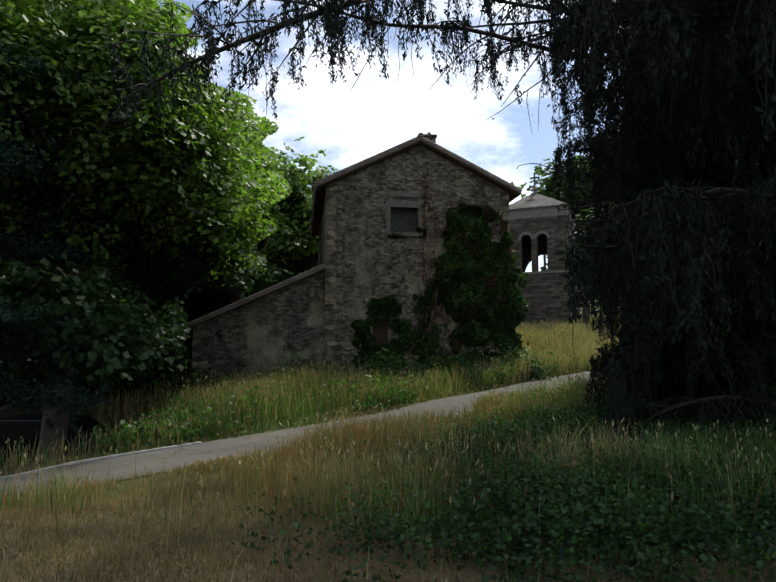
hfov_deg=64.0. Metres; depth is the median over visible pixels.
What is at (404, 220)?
shutter window
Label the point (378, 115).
sky
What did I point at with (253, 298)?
lean to roof
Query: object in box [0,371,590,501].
road
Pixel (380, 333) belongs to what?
niche door
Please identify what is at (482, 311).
ivy leaves
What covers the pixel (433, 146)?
house roof
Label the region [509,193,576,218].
tower roof
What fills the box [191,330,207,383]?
lean to quoins
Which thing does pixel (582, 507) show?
low weeds
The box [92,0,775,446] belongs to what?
cedar
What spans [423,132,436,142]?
house chimney
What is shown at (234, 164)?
trees
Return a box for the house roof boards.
[312,141,519,236]
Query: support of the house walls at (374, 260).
on the ground at (17, 409)
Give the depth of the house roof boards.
24.67 m
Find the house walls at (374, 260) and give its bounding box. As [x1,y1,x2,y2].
[318,145,508,369]
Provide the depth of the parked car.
16.10 m
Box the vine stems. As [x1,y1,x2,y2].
[420,165,504,357]
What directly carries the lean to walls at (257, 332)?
on the ground at (17, 409)
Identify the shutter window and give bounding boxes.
[391,209,416,232]
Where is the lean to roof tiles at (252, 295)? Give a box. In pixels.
[189,263,325,323]
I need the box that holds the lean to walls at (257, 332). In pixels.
[192,270,324,381]
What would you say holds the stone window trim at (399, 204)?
attached to the house walls at (374, 260)
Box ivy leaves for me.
[173,161,565,398]
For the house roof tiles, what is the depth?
24.37 m
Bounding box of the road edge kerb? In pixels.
[0,441,201,478]
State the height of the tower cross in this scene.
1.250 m
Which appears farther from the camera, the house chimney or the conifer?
the house chimney
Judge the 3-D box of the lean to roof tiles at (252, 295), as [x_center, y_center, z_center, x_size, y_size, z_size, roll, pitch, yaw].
[-5.407,0.476,26.491,5.222,2.521,6.890,1,-6,-8]
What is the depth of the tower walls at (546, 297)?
43.69 m
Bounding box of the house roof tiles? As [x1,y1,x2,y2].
[310,132,521,234]
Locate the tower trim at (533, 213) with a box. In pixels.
[509,206,575,273]
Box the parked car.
[0,414,143,464]
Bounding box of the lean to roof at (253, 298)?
[188,265,325,331]
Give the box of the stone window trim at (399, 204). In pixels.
[386,190,422,236]
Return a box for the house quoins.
[324,186,509,368]
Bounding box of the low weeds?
[76,363,775,581]
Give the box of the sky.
[53,0,637,271]
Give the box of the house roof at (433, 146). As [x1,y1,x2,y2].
[311,138,520,236]
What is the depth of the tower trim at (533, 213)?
44.22 m
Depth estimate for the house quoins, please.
23.73 m
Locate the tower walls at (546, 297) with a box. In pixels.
[509,215,579,326]
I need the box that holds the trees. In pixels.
[0,0,618,461]
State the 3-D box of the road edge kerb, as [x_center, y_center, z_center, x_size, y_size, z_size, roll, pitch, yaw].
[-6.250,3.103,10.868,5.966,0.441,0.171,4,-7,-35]
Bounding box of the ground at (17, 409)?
[0,300,775,581]
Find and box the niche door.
[373,318,387,346]
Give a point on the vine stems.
(435, 268)
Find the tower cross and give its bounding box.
[529,172,538,187]

